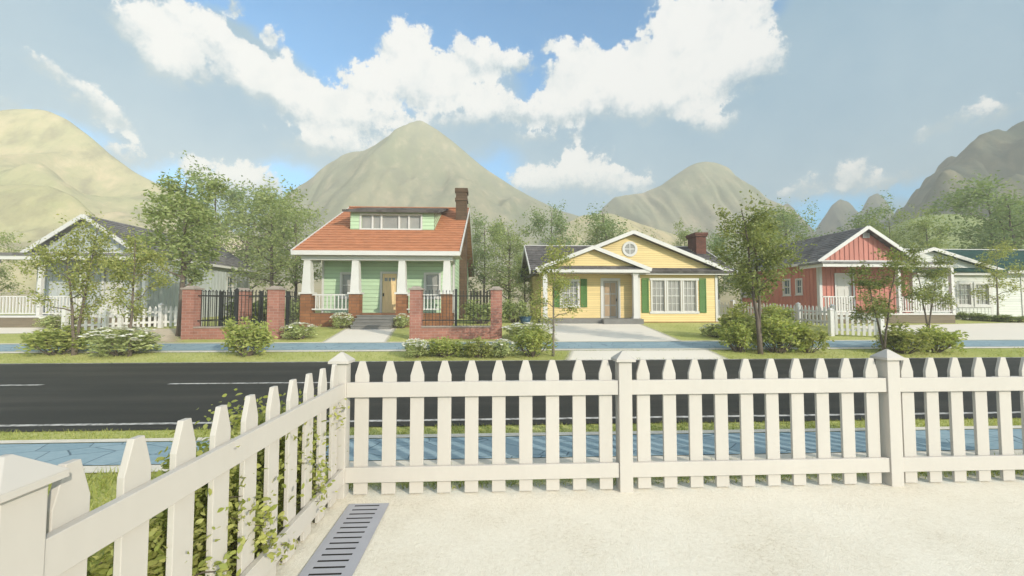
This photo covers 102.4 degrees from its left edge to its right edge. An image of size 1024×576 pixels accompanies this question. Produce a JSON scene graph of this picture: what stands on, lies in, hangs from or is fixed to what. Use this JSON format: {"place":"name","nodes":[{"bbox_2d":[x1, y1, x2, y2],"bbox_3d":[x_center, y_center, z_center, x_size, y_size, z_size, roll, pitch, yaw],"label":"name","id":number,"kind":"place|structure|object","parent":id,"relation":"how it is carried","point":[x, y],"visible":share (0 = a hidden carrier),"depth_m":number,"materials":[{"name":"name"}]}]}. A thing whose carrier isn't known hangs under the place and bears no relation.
{"place":"outdoors","nodes":[
{"label":"outdoors","id":0,"kind":"place"},
{"bbox_2d":[0,328,58,333],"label":"driveway","id":1,"kind":"structure","parent":0,"point":[14,330],"depth_m":18.54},
{"bbox_2d":[0,184,95,291],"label":"hill","id":2,"kind":"structure","parent":0,"point":[30,212],"depth_m":93.19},
{"bbox_2d":[0,109,251,257],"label":"mountain","id":3,"kind":"structure","parent":0,"point":[38,147],"depth_m":155.08,"materials":[{"name":"stone"}]},
{"bbox_2d":[324,327,395,341],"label":"garden path","id":4,"kind":"structure","parent":0,"point":[348,334],"depth_m":17.15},
{"bbox_2d":[240,121,579,280],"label":"mountain","id":5,"kind":"structure","parent":0,"point":[418,164],"depth_m":191.59,"materials":[{"name":"stone"}]},
{"bbox_2d":[0,357,1020,431],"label":"road","id":6,"kind":"structure","parent":0,"point":[107,393],"depth_m":7.76,"materials":[{"name":"asphalt"}]},
{"bbox_2d":[0,412,1020,426],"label":"road edge line","id":7,"kind":"object","parent":6,"relation":"on","point":[409,420],"depth_m":5.84,"materials":[{"name":"paint"}]},
{"bbox_2d":[31,357,1020,363],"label":"road edge line","id":8,"kind":"object","parent":6,"relation":"on","point":[413,361],"depth_m":12.07,"materials":[{"name":"paint"}]},
{"bbox_2d":[0,429,1022,464],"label":"pavement","id":9,"kind":"structure","parent":0,"point":[89,453],"depth_m":4.71,"materials":[{"name":"concrete"}]},
{"bbox_2d":[0,262,1023,575],"bbox_3d":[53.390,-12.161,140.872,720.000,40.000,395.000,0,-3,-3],"label":"ground","id":10,"kind":"structure","parent":0,"point":[402,334],"depth_m":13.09,"materials":[{"name":"plant"}]},
{"bbox_2d":[0,230,26,295],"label":"tree","id":11,"kind":"object","parent":10,"relation":"on","point":[3,272],"visible":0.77,"depth_m":23.27,"materials":[{"name":"green plant"}]},
{"bbox_2d":[14,321,97,355],"bbox_3d":[-14.353,1.591,13.135,2.383,1.143,1.841,1,-3,-22],"label":"shrub","id":12,"kind":"object","parent":10,"relation":"on","point":[56,338],"visible":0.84,"depth_m":12.81,"materials":[{"name":"green plant"}]},
{"bbox_2d":[31,314,82,328],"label":"shrub","id":13,"kind":"object","parent":10,"relation":"on","point":[52,321],"visible":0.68,"depth_m":19.00,"materials":[{"name":"green plant"}]},
{"bbox_2d":[7,211,119,355],"bbox_3d":[-13.962,-0.159,12.956,2.449,4.667,2.415,-2,-3,38],"label":"tree","id":14,"kind":"object","parent":10,"relation":"on","point":[80,268],"visible":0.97,"depth_m":12.93,"materials":[{"name":"green plant"}]},
{"bbox_2d":[75,325,164,356],"bbox_3d":[-12.179,1.667,12.949,2.376,0.996,1.792,0,-3,-3],"label":"shrub","id":15,"kind":"object","parent":10,"relation":"on","point":[104,340],"visible":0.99,"depth_m":12.67,"materials":[{"name":"green plant"}]},
{"bbox_2d":[0,214,255,327],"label":"board house","id":16,"kind":"structure","parent":10,"relation":"on","point":[221,279],"depth_m":21.54,"materials":[{"name":"grey paint"}]},
{"bbox_2d":[101,267,122,314],"bbox_3d":[-20.920,0.164,21.558,1.028,2.491,0.150,0,-3,-3],"label":"door","id":17,"kind":"structure","parent":16,"relation":"in","point":[107,291],"depth_m":21.57,"materials":[{"name":"paint"}]},
{"bbox_2d":[61,303,202,329],"bbox_3d":[-17.594,1.360,19.317,4.956,1.378,0.555,2,-3,-32],"label":"picket fence","id":18,"kind":"object","parent":10,"relation":"on","point":[162,321],"visible":0.5,"depth_m":19.11,"materials":[{"name":"white paint"}]},
{"bbox_2d":[92,227,182,356],"bbox_3d":[-11.729,0.098,12.942,2.066,4.173,2.069,1,-3,-27],"label":"tree","id":19,"kind":"object","parent":10,"relation":"on","point":[134,311],"visible":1,"depth_m":12.93,"materials":[{"name":"green plant"}]},
{"bbox_2d":[137,329,175,341],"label":"garden path","id":20,"kind":"structure","parent":10,"relation":"on","point":[169,334],"depth_m":17.62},
{"bbox_2d":[0,364,344,575],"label":"picket fence","id":21,"kind":"object","parent":10,"relation":"on","point":[61,529],"visible":0.99,"depth_m":1.71,"materials":[{"name":"white paint"}]},
{"bbox_2d":[116,167,239,335],"bbox_3d":[-13.718,-1.585,17.177,4.120,7.290,4.892,0,-3,-10],"label":"tree","id":22,"kind":"object","parent":10,"relation":"on","point":[171,207],"visible":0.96,"depth_m":16.91,"materials":[{"name":"green plant"}]},
{"bbox_2d":[87,388,349,575],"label":"hedge","id":23,"kind":"object","parent":10,"relation":"on","point":[157,545],"visible":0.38,"depth_m":2.22,"materials":[{"name":"green plant"}]},
{"bbox_2d":[164,150,274,267],"bbox_3d":[-25.925,-4.566,36.542,9.335,13.579,7.993,1,-3,-27],"label":"tree","id":24,"kind":"object","parent":10,"relation":"on","point":[227,198],"visible":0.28,"depth_m":36.72,"materials":[{"name":"green plant"}]},
{"bbox_2d":[180,286,296,339],"bbox_3d":[-11.027,1.062,17.508,3.771,2.170,3.115,0,-3,-3],"label":"brick fence","id":25,"kind":"object","parent":10,"relation":"on","point":[278,315],"visible":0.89,"depth_m":16.20,"materials":[{"name":"red brick"}]},
{"bbox_2d":[192,174,294,294],"bbox_3d":[-23.483,-3.859,36.792,9.659,12.265,10.097,1,-3,-13],"label":"tree","id":26,"kind":"object","parent":10,"relation":"on","point":[236,227],"visible":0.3,"depth_m":36.42,"materials":[{"name":"green plant"}]},
{"bbox_2d":[219,316,277,356],"bbox_3d":[-8.329,1.540,13.013,1.550,1.330,1.711,2,-3,-38],"label":"shrub","id":27,"kind":"object","parent":10,"relation":"on","point":[251,336],"visible":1,"depth_m":12.76,"materials":[{"name":"green plant"}]},
{"bbox_2d":[217,297,285,325],"bbox_3d":[-11.932,1.139,19.040,3.357,1.792,1.932,0,-3,-3],"label":"shrub","id":28,"kind":"object","parent":10,"relation":"on","point":[253,313],"visible":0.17,"depth_m":18.70,"materials":[{"name":"green plant"}]},
{"bbox_2d":[222,175,313,291],"bbox_3d":[-17.446,-3.239,30.002,6.750,10.542,6.533,-1,-3,28],"label":"tree","id":29,"kind":"object","parent":10,"relation":"on","point":[257,199],"visible":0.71,"depth_m":29.81,"materials":[{"name":"green plant"}]},
{"bbox_2d":[237,194,326,299],"bbox_3d":[-15.283,-2.175,27.966,6.240,8.331,5.760,0,-3,4],"label":"tree","id":30,"kind":"object","parent":10,"relation":"on","point":[285,212],"visible":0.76,"depth_m":27.57,"materials":[{"name":"green plant"}]},
{"bbox_2d":[285,296,299,324],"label":"shrub","id":31,"kind":"object","parent":10,"relation":"on","point":[297,315],"visible":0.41,"depth_m":20.53,"materials":[{"name":"green plant"}]},
{"bbox_2d":[279,322,321,339],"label":"shrub","id":32,"kind":"object","parent":10,"relation":"on","point":[296,331],"visible":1,"depth_m":15.95,"materials":[{"name":"green plant"}]},
{"bbox_2d":[329,312,354,328],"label":"shrub","id":33,"kind":"object","parent":10,"relation":"on","point":[339,319],"visible":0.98,"depth_m":19.63,"materials":[{"name":"green plant"}]},
{"bbox_2d":[290,188,474,328],"bbox_3d":[-7.073,-1.924,27.969,8.322,8.650,16.967,0,-3,-3],"label":"bungalow","id":34,"kind":"object","parent":10,"relation":"on","point":[377,262],"visible":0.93,"depth_m":22.15,"materials":[{"name":"green"}]},
{"bbox_2d":[339,272,350,298],"bbox_3d":[-8.854,-0.129,22.112,0.823,1.446,0.157,0,-3,-3],"label":"window","id":35,"kind":"structure","parent":34,"relation":"in","point":[345,277],"depth_m":22.17,"materials":[{"name":"glass"}]},
{"bbox_2d":[380,272,397,312],"bbox_3d":[-6.616,0.225,22.242,1.002,2.220,0.140,0,-3,-3],"label":"door","id":36,"kind":"structure","parent":34,"relation":"in","point":[387,296],"depth_m":22.24,"materials":[{"name":"yellow wood"}]},
{"bbox_2d":[423,272,440,298],"bbox_3d":[-4.325,-0.120,22.328,0.978,1.446,0.157,0,-3,-3],"label":"window","id":37,"kind":"structure","parent":34,"relation":"in","point":[432,280],"depth_m":22.39,"materials":[{"name":"glass"}]},
{"bbox_2d":[393,313,409,327],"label":"shrub","id":38,"kind":"object","parent":10,"relation":"on","point":[402,321],"visible":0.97,"depth_m":19.85,"materials":[{"name":"green plant"}]},
{"bbox_2d":[402,338,430,357],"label":"shrub","id":39,"kind":"object","parent":10,"relation":"on","point":[412,348],"visible":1,"depth_m":12.64,"materials":[{"name":"green plant"}]},
{"bbox_2d":[427,336,466,356],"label":"shrub","id":40,"kind":"object","parent":10,"relation":"on","point":[442,347],"visible":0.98,"depth_m":12.76,"materials":[{"name":"green plant"}]},
{"bbox_2d":[408,286,502,339],"bbox_3d":[-2.212,1.026,16.404,3.716,2.175,0.550,0,-3,-3],"label":"brick fence","id":41,"kind":"object","parent":10,"relation":"on","point":[418,329],"visible":0.98,"depth_m":16.20,"materials":[{"name":"red brick"}]},
{"bbox_2d":[461,336,496,357],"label":"shrub","id":42,"kind":"object","parent":10,"relation":"on","point":[472,350],"visible":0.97,"depth_m":12.66,"materials":[{"name":"green plant"}]},
{"bbox_2d":[458,299,504,323],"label":"shrub","id":43,"kind":"object","parent":10,"relation":"on","point":[484,308],"visible":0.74,"depth_m":21.83,"materials":[{"name":"green plant"}]},
{"bbox_2d":[467,204,517,294],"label":"tree","id":44,"kind":"object","parent":10,"relation":"on","point":[477,236],"visible":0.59,"depth_m":35.74,"materials":[{"name":"green plant"}]},
{"bbox_2d":[471,216,532,303],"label":"tree","id":45,"kind":"object","parent":10,"relation":"on","point":[507,248],"visible":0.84,"depth_m":32.30,"materials":[{"name":"green plant"}]},
{"bbox_2d":[489,338,515,357],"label":"shrub","id":46,"kind":"object","parent":10,"relation":"on","point":[503,349],"visible":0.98,"depth_m":12.69,"materials":[{"name":"green plant"}]},
{"bbox_2d":[0,425,1021,443],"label":"pavement kerb","id":47,"kind":"structure","parent":10,"relation":"on","point":[397,436],"depth_m":5.12,"materials":[{"name":"beige concrete"}]},
{"bbox_2d":[0,347,1023,352],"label":"pavement kerb","id":48,"kind":"structure","parent":10,"relation":"on","point":[510,350],"depth_m":14.03,"materials":[{"name":"beige concrete"}]},
{"bbox_2d":[0,339,1023,343],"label":"pavement kerb","id":49,"kind":"structure","parent":10,"relation":"on","point":[554,341],"depth_m":15.46,"materials":[{"name":"beige concrete"}]},
{"bbox_2d":[502,296,529,322],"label":"shrub","id":50,"kind":"object","parent":10,"relation":"on","point":[509,311],"visible":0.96,"depth_m":22.56,"materials":[{"name":"green plant"}]},
{"bbox_2d":[504,246,532,306],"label":"tree","id":51,"kind":"object","parent":10,"relation":"on","point":[524,278],"visible":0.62,"depth_m":29.02,"materials":[{"name":"green plant"}]},
{"bbox_2d":[502,322,549,338],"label":"shrub","id":52,"kind":"object","parent":10,"relation":"on","point":[516,330],"visible":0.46,"depth_m":15.81,"materials":[{"name":"green plant"}]},
{"bbox_2d":[508,323,557,356],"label":"shrub","id":53,"kind":"object","parent":10,"relation":"on","point":[533,341],"visible":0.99,"depth_m":12.91,"materials":[{"name":"green plant"}]},
{"bbox_2d":[513,200,582,261],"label":"tree","id":54,"kind":"object","parent":10,"relation":"on","point":[540,221],"visible":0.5,"depth_m":37.41,"materials":[{"name":"green plant"}]},
{"bbox_2d":[83,449,1022,472],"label":"pavement kerb","id":55,"kind":"structure","parent":10,"relation":"on","point":[91,469],"depth_m":4.36,"materials":[{"name":"beige concrete"}]},
{"bbox_2d":[526,237,586,356],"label":"tree","id":56,"kind":"object","parent":10,"relation":"on","point":[559,287],"visible":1,"depth_m":13.01,"materials":[{"name":"green plant"}]},
{"bbox_2d":[570,218,627,244],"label":"tree","id":57,"kind":"object","parent":10,"relation":"on","point":[591,230],"visible":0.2,"depth_m":41.76,"materials":[{"name":"green plant"}]},
{"bbox_2d":[577,201,641,244],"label":"tree","id":58,"kind":"object","parent":10,"relation":"on","point":[596,218],"visible":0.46,"depth_m":41.11,"materials":[{"name":"green plant"}]},
{"bbox_2d":[520,230,737,323],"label":"cottage","id":59,"kind":"structure","parent":10,"relation":"on","point":[633,277],"depth_m":23.24,"materials":[{"name":"yellow"}]},
{"bbox_2d":[559,279,579,307],"bbox_3d":[3.296,0.316,23.525,1.202,1.630,0.155,0,-3,-3],"label":"window","id":60,"kind":"structure","parent":59,"relation":"in","point":[573,288],"depth_m":23.58,"materials":[{"name":"glass"}]},
{"bbox_2d":[601,278,620,317],"bbox_3d":[5.655,0.580,23.663,1.138,2.286,0.140,0,-3,-3],"label":"door","id":61,"kind":"structure","parent":59,"relation":"in","point":[608,285],"depth_m":23.66,"materials":[{"name":"grey paint"}]},
{"bbox_2d":[622,241,637,256],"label":"round window","id":62,"kind":"structure","parent":59,"relation":"in","point":[629,248],"depth_m":23.17,"materials":[{"name":"white paint"}]},
{"bbox_2d":[651,280,666,310],"bbox_3d":[8.243,0.444,23.174,0.875,1.909,0.115,0,-3,-3],"label":"window","id":63,"kind":"structure","parent":59,"relation":"in","point":[657,286],"depth_m":23.22,"materials":[{"name":"glass"}]},
{"bbox_2d":[666,280,682,310],"bbox_3d":[9.152,0.446,23.217,0.888,1.909,0.115,0,-3,-3],"label":"window","id":64,"kind":"structure","parent":59,"relation":"in","point":[673,288],"depth_m":23.26,"materials":[{"name":"glass"}]},
{"bbox_2d":[682,280,697,310],"bbox_3d":[10.060,0.448,23.260,0.875,1.909,0.115,0,-3,-3],"label":"window","id":65,"kind":"structure","parent":59,"relation":"in","point":[689,288],"depth_m":23.29,"materials":[{"name":"glass"}]},
{"bbox_2d":[276,474,1023,575],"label":"gravel yard","id":66,"kind":"structure","parent":10,"relation":"on","point":[970,526],"depth_m":2.99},
{"bbox_2d":[298,503,388,575],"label":"drain grate","id":67,"kind":"object","parent":66,"relation":"on","point":[341,549],"visible":1,"depth_m":2.83,"materials":[{"name":"grey metal"}]},
{"bbox_2d":[328,349,1023,498],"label":"picket fence","id":68,"kind":"object","parent":10,"relation":"on","point":[887,385],"visible":0.97,"depth_m":3.70,"materials":[{"name":"white paint"}]},
{"bbox_2d":[670,217,692,245],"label":"tree","id":69,"kind":"object","parent":10,"relation":"on","point":[682,237],"visible":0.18,"depth_m":39.00,"materials":[{"name":"green plant"}]},
{"bbox_2d":[699,323,721,336],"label":"shrub","id":70,"kind":"object","parent":10,"relation":"on","point":[709,332],"visible":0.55,"depth_m":17.09,"materials":[{"name":"green plant"}]},
{"bbox_2d":[684,225,738,299],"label":"tree","id":71,"kind":"object","parent":10,"relation":"on","point":[717,239],"visible":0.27,"depth_m":33.05,"materials":[{"name":"green plant"}]},
{"bbox_2d":[712,313,765,352],"bbox_3d":[7.633,1.531,13.963,1.312,1.387,1.392,1,-3,-28],"label":"shrub","id":72,"kind":"object","parent":10,"relation":"on","point":[740,332],"visible":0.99,"depth_m":13.77,"materials":[{"name":"green plant"}]},
{"bbox_2d":[712,301,774,337],"bbox_3d":[9.115,1.303,16.310,2.318,1.655,1.764,0,-3,-3],"label":"shrub","id":73,"kind":"object","parent":10,"relation":"on","point":[726,318],"visible":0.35,"depth_m":16.09,"materials":[{"name":"green plant"}]},
{"bbox_2d":[722,213,795,298],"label":"tree","id":74,"kind":"object","parent":10,"relation":"on","point":[777,238],"visible":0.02,"depth_m":36.66,"materials":[{"name":"green plant"}]},
{"bbox_2d":[703,190,816,354],"bbox_3d":[8.221,-0.556,14.004,3.380,5.646,2.936,2,-3,-38],"label":"tree","id":75,"kind":"object","parent":10,"relation":"on","point":[751,282],"visible":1,"depth_m":13.68,"materials":[{"name":"green plant"}]},
{"bbox_2d":[761,303,796,323],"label":"shrub","id":76,"kind":"object","parent":10,"relation":"on","point":[785,313],"visible":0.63,"depth_m":21.43,"materials":[{"name":"green plant"}]},
{"bbox_2d":[749,312,811,352],"bbox_3d":[8.930,1.534,13.892,1.753,1.418,1.928,2,-3,-39],"label":"shrub","id":77,"kind":"object","parent":10,"relation":"on","point":[784,333],"visible":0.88,"depth_m":13.56,"materials":[{"name":"green plant"}]},
{"bbox_2d":[752,195,827,252],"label":"tree","id":78,"kind":"object","parent":10,"relation":"on","point":[784,226],"visible":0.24,"depth_m":39.52,"materials":[{"name":"green plant"}]},
{"bbox_2d":[760,198,819,243],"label":"tree","id":79,"kind":"object","parent":10,"relation":"on","point":[793,217],"visible":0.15,"depth_m":40.72,"materials":[{"name":"green plant"}]},
{"bbox_2d":[731,300,884,336],"bbox_3d":[14.904,1.427,21.312,2.631,1.732,8.812,0,-3,2],"label":"picket fence","id":80,"kind":"object","parent":10,"relation":"on","point":[831,321],"visible":0.71,"depth_m":17.47,"materials":[{"name":"white paint"}]},
{"bbox_2d":[790,319,834,352],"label":"shrub","id":81,"kind":"object","parent":10,"relation":"on","point":[812,336],"visible":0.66,"depth_m":13.56,"materials":[{"name":"green plant"}]},
{"bbox_2d":[738,226,955,323],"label":"board house","id":82,"kind":"structure","parent":10,"relation":"on","point":[822,282],"depth_m":24.57,"materials":[{"name":"red paint"}]},
{"bbox_2d":[782,279,790,295],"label":"window","id":83,"kind":"structure","parent":82,"relation":"in","point":[787,292],"depth_m":27.11,"materials":[{"name":"glass"}]},
{"bbox_2d":[834,273,855,312],"bbox_3d":[19.779,0.296,24.495,1.224,2.361,0.150,0,-3,-3],"label":"door","id":84,"kind":"structure","parent":82,"relation":"in","point":[842,288],"depth_m":24.52,"materials":[{"name":"paint"}]},
{"bbox_2d":[820,190,905,246],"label":"tree","id":85,"kind":"object","parent":10,"relation":"on","point":[860,224],"visible":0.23,"depth_m":41.91,"materials":[{"name":"green plant"}]},
{"bbox_2d":[843,246,930,349],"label":"tree","id":86,"kind":"object","parent":10,"relation":"on","point":[877,309],"visible":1,"depth_m":13.54,"materials":[{"name":"green plant"}]},
{"bbox_2d":[871,320,940,354],"bbox_3d":[13.010,1.661,13.738,1.722,1.169,1.527,0,-3,-3],"label":"shrub","id":87,"kind":"object","parent":10,"relation":"on","point":[899,341],"visible":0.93,"depth_m":13.46,"materials":[{"name":"green plant"}]},
{"bbox_2d":[861,203,954,247],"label":"tree","id":88,"kind":"object","parent":10,"relation":"on","point":[893,237],"visible":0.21,"depth_m":38.16,"materials":[{"name":"green plant"}]},
{"bbox_2d":[893,242,959,327],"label":"tree","id":89,"kind":"object","parent":10,"relation":"on","point":[934,294],"visible":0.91,"depth_m":17.92,"materials":[{"name":"green plant"}]},
{"bbox_2d":[897,203,965,248],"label":"tree","id":90,"kind":"object","parent":10,"relation":"on","point":[922,227],"visible":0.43,"depth_m":34.78,"materials":[{"name":"green plant"}]},
{"bbox_2d":[906,324,968,352],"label":"shrub","id":91,"kind":"object","parent":10,"relation":"on","point":[948,339],"visible":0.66,"depth_m":13.70,"materials":[{"name":"green plant"}]},
{"bbox_2d":[905,247,1023,318],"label":"house","id":92,"kind":"structure","parent":10,"relation":"on","point":[967,275],"depth_m":26.05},
{"bbox_2d":[956,282,973,306],"bbox_3d":[28.554,0.411,25.997,1.079,1.538,0.117,0,-3,-3],"label":"window","id":93,"kind":"structure","parent":92,"relation":"in","point":[963,300],"depth_m":26.02,"materials":[{"name":"glass"}]},
{"bbox_2d":[973,282,991,306],"bbox_3d":[29.748,0.413,26.053,1.118,1.538,0.117,0,-3,-3],"label":"window","id":94,"kind":"structure","parent":92,"relation":"in","point":[981,303],"depth_m":26.05,"materials":[{"name":"glass"}]},
{"bbox_2d":[955,311,980,319],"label":"shrub","id":95,"kind":"object","parent":10,"relation":"on","point":[962,315],"visible":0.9,"depth_m":25.09,"materials":[{"name":"green plant"}]},
{"bbox_2d":[916,170,1023,248],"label":"tree","id":96,"kind":"object","parent":10,"relation":"on","point":[968,192],"visible":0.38,"depth_m":38.57,"materials":[{"name":"green plant"}]},
{"bbox_2d":[948,184,1023,248],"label":"tree","id":97,"kind":"object","parent":10,"relation":"on","point":[998,236],"visible":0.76,"depth_m":35.76,"materials":[{"name":"green plant"}]},
{"bbox_2d":[970,313,1005,320],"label":"shrub","id":98,"kind":"object","parent":10,"relation":"on","point":[983,317],"visible":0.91,"depth_m":24.35,"materials":[{"name":"green plant"}]},
{"bbox_2d":[965,238,1023,321],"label":"tree","id":99,"kind":"object","parent":10,"relation":"on","point":[999,251],"visible":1,"depth_m":24.22,"materials":[{"name":"green plant"}]},
{"bbox_2d":[990,314,1023,321],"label":"shrub","id":100,"kind":"object","parent":10,"relation":"on","point":[1006,318],"visible":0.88,"depth_m":23.74,"materials":[{"name":"green plant"}]},
{"bbox_2d":[0,340,1023,350],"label":"pavement","id":101,"kind":"structure","parent":0,"point":[387,346],"depth_m":14.65,"materials":[{"name":"blue stone"}]},
{"bbox_2d":[0,0,1023,232],"label":"sky","id":102,"kind":"structure","parent":0,"point":[581,103],"materials":[{"name":"blue"}]},
{"bbox_2d":[538,323,679,340],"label":"driveway","id":103,"kind":"structure","parent":0,"point":[601,332],"depth_m":18.10,"materials":[{"name":"concrete"}]},
{"bbox_2d":[546,213,731,286],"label":"hill","id":104,"kind":"structure","parent":0,"point":[671,238],"depth_m":143.29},
{"bbox_2d":[567,350,725,359],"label":"driveway","id":105,"kind":"structure","parent":0,"point":[643,354],"depth_m":13.30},
{"bbox_2d":[599,162,818,261],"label":"mountain","id":106,"kind":"structure","parent":0,"point":[690,195],"depth_m":243.73,"materials":[{"name":"stone"}]},
{"bbox_2d":[784,193,893,235],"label":"mountain","id":107,"kind":"structure","parent":0,"point":[834,216],"depth_m":300.59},
{"bbox_2d":[854,322,1023,339],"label":"driveway","id":108,"kind":"structure","parent":0,"point":[996,331],"depth_m":20.01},
{"bbox_2d":[911,169,986,217],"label":"mountain","id":109,"kind":"structure","parent":0,"point":[938,187],"depth_m":145.17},
{"bbox_2d":[877,121,1023,230],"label":"mountain","id":110,"kind":"structure","parent":0,"point":[990,152],"depth_m":166.47,"materials":[{"name":"stone"}]},
{"bbox_2d":[882,214,1023,248],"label":"hill","id":111,"kind":"structure","parent":0,"point":[970,222],"depth_m":93.16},
{"bbox_2d":[983,174,1023,213],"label":"mountain","id":112,"kind":"structure","parent":0,"point":[1014,179],"depth_m":135.46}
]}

